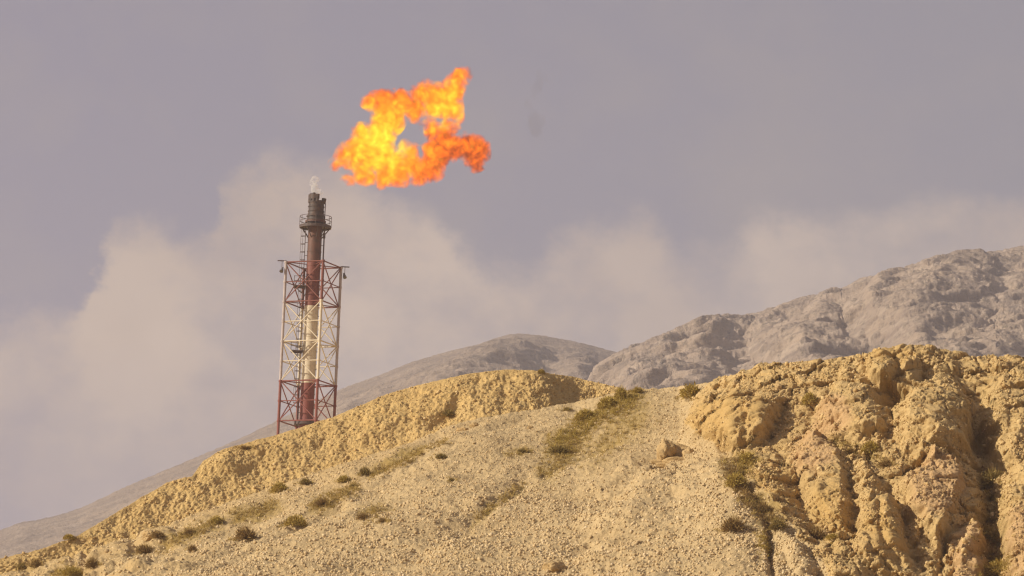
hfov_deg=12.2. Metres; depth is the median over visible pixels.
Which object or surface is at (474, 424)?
boulder
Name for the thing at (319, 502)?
shrub
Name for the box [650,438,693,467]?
boulder
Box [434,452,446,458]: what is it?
shrub
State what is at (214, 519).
shrub
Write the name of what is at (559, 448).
shrub
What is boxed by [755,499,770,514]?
shrub
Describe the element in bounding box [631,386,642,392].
shrub
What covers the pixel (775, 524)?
shrub
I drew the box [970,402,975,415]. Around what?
boulder
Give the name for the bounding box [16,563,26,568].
shrub
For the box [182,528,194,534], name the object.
shrub
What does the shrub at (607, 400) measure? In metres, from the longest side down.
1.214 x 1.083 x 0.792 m
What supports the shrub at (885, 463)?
on the rocky hillside at (825, 490)
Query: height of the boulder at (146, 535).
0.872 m
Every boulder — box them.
[141,528,158,540]
[456,427,468,431]
[469,422,478,427]
[542,561,566,572]
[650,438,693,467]
[732,380,739,387]
[775,381,781,390]
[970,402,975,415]
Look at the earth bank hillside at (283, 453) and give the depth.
237.84 m
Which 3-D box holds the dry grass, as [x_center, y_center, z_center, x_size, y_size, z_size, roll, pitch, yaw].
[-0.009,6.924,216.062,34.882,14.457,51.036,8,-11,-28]
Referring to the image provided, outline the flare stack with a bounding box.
[276,192,348,434]
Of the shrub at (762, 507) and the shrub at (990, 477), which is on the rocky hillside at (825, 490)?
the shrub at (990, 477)
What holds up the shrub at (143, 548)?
on the hillside at (451, 523)
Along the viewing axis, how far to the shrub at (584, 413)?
232.11 m
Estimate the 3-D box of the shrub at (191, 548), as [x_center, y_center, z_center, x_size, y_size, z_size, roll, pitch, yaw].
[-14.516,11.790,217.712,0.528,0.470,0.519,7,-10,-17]
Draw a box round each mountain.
[0,333,615,557]
[588,246,1023,390]
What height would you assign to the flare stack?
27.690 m
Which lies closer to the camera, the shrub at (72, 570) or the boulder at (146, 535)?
the shrub at (72, 570)
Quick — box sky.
[0,0,1023,529]
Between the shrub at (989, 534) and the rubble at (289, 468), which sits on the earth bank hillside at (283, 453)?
the rubble at (289, 468)
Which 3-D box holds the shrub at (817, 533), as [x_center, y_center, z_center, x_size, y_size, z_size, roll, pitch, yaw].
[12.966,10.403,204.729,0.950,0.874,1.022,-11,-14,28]
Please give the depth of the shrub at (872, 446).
212.87 m
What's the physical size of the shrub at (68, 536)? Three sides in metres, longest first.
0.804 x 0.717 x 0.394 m
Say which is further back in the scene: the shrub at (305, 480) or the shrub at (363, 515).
the shrub at (305, 480)
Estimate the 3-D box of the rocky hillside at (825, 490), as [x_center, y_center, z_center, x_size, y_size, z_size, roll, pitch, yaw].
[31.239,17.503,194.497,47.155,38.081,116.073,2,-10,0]
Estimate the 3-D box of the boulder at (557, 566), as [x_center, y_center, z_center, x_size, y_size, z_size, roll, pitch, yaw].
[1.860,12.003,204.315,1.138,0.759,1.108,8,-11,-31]
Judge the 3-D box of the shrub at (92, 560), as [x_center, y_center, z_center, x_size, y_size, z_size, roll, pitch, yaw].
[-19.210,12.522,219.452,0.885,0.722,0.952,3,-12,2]
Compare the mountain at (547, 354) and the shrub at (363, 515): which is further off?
the mountain at (547, 354)
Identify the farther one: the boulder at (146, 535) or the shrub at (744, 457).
the boulder at (146, 535)
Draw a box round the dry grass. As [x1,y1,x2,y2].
[13,370,1017,575]
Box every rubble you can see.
[0,369,615,571]
[685,345,1023,575]
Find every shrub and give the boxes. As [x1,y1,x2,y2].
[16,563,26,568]
[31,557,41,565]
[60,565,82,575]
[63,534,75,540]
[84,555,99,568]
[134,543,152,553]
[151,530,163,538]
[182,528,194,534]
[187,544,196,550]
[209,515,222,524]
[234,524,256,539]
[271,481,287,493]
[282,514,308,526]
[299,477,312,484]
[313,498,329,505]
[337,475,349,482]
[356,513,370,518]
[358,465,369,475]
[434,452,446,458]
[443,409,454,416]
[547,444,571,453]
[574,408,595,421]
[597,395,616,408]
[614,382,627,399]
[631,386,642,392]
[679,381,699,399]
[720,514,747,532]
[724,470,746,486]
[739,451,754,463]
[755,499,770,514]
[768,519,787,531]
[801,391,817,404]
[808,523,824,539]
[825,533,837,540]
[860,440,879,453]
[877,458,892,467]
[980,466,1002,486]
[982,525,998,543]
[985,559,1001,575]
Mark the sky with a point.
(612, 175)
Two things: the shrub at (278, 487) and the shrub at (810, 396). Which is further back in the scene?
the shrub at (278, 487)
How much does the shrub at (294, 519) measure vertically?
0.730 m
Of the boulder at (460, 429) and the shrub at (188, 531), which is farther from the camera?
the boulder at (460, 429)
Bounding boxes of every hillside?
[0,369,618,574]
[0,382,827,575]
[684,343,1023,575]
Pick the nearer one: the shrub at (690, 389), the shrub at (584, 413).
the shrub at (690, 389)
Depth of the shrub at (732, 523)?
203.48 m
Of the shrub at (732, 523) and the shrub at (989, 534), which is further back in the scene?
the shrub at (989, 534)
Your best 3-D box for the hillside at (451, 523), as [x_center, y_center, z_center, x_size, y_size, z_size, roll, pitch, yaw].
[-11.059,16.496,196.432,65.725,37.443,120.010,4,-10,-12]
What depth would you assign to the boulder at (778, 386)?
221.38 m
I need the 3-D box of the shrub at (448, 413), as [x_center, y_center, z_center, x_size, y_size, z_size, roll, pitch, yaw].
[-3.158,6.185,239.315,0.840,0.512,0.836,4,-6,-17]
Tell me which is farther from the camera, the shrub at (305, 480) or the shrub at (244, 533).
the shrub at (305, 480)
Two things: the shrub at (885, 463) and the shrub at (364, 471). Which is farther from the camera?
the shrub at (364, 471)
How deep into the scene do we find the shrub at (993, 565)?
200.59 m
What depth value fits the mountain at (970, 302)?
1950.60 m
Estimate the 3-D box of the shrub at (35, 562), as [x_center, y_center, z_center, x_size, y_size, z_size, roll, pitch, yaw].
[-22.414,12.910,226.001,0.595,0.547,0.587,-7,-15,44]
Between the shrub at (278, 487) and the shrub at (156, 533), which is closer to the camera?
the shrub at (156, 533)
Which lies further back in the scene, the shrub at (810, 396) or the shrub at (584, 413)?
the shrub at (584, 413)
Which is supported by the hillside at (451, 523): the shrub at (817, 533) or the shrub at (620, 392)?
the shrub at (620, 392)
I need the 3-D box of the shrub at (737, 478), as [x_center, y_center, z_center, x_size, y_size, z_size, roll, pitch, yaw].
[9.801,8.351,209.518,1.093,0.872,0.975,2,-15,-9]
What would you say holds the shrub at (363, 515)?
on the hillside at (451, 523)
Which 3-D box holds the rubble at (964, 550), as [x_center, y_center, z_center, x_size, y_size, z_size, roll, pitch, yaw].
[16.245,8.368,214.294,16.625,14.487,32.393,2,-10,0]
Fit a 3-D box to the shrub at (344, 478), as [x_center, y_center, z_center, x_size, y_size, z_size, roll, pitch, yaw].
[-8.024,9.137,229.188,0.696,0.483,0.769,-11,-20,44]
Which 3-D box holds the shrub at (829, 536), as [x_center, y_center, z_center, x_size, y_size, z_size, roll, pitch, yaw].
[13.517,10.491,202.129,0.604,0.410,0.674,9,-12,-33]
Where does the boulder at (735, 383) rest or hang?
on the rocky hillside at (825, 490)

